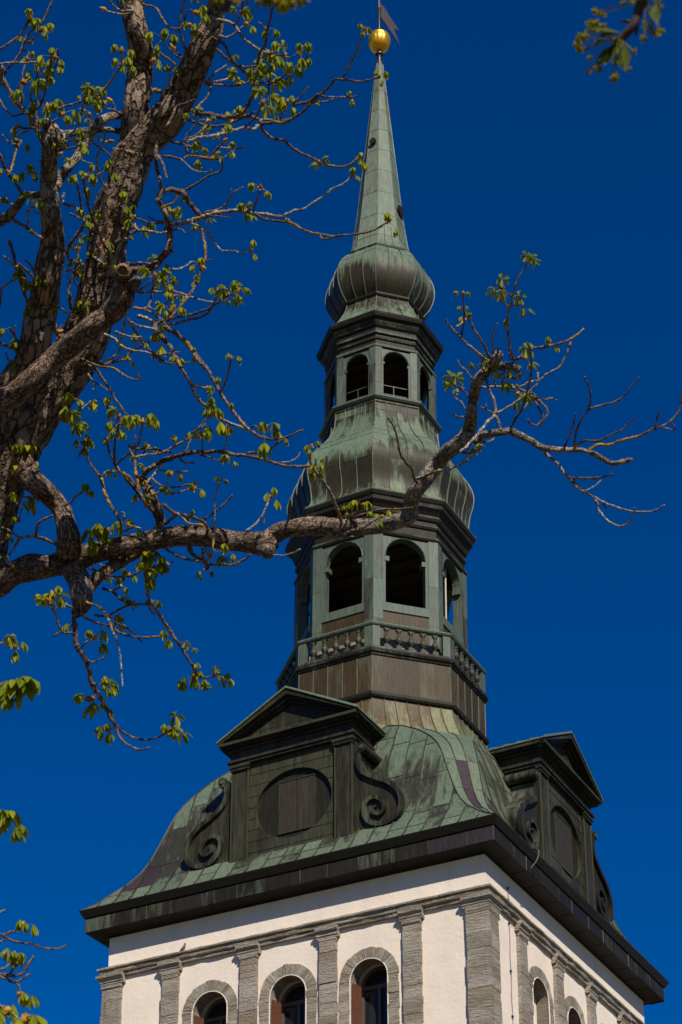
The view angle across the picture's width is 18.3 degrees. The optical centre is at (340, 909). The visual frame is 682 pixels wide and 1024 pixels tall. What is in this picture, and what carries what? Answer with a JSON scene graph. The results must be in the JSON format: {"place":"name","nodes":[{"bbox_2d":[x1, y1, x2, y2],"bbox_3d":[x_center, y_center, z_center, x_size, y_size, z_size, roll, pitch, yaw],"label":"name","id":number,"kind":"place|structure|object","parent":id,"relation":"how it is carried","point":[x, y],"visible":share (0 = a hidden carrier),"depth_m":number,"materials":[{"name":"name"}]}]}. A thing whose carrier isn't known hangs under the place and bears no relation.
{"place":"outdoors","nodes":[
{"label":"outdoors","id":0,"kind":"place"},
{"bbox_2d":[0,0,681,1023],"label":"sky","id":1,"kind":"structure","parent":0,"point":[505,147],"materials":[{"name":"blue"}]},
{"bbox_2d":[79,0,668,1023],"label":"church tower","id":2,"kind":"structure","parent":0,"point":[369,828],"depth_m":61.18,"materials":[{"name":"metal"}]},
{"bbox_2d":[182,980,237,1023],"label":"arched window","id":3,"kind":"structure","parent":2,"relation":"in","point":[224,1011],"depth_m":59.54,"materials":[{"name":"stone"}]},
{"bbox_2d":[259,964,316,1023],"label":"arched window","id":4,"kind":"structure","parent":2,"relation":"in","point":[298,1005],"depth_m":58.44,"materials":[{"name":"stone"}]},
{"bbox_2d":[339,946,399,1023],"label":"arched window","id":5,"kind":"structure","parent":2,"relation":"in","point":[377,1001],"depth_m":57.31,"materials":[{"name":"stone"}]},
{"bbox_2d":[529,966,553,1023],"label":"arched window","id":6,"kind":"structure","parent":2,"relation":"in","point":[540,997],"depth_m":58.83,"materials":[{"name":"stone"}]},
{"bbox_2d":[565,996,584,1023],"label":"arched window","id":7,"kind":"structure","parent":2,"relation":"in","point":[574,1014],"depth_m":60.82,"materials":[{"name":"stone"}]},
{"label":"ground","id":8,"kind":"structure","parent":0,"visible":0},
{"bbox_2d":[0,0,681,1023],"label":"chestnut tree","id":9,"kind":"object","parent":8,"relation":"on","point":[44,382],"visible":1,"depth_m":14.36,"materials":[{"name":"plant"}]},
{"bbox_2d":[213,0,665,82],"bbox_3d":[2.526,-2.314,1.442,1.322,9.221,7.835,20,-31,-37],"label":"maple tree","id":10,"kind":"object","parent":8,"relation":"on","point":[622,54],"visible":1,"depth_m":4.55,"materials":[{"name":"green plant"}]}
]}

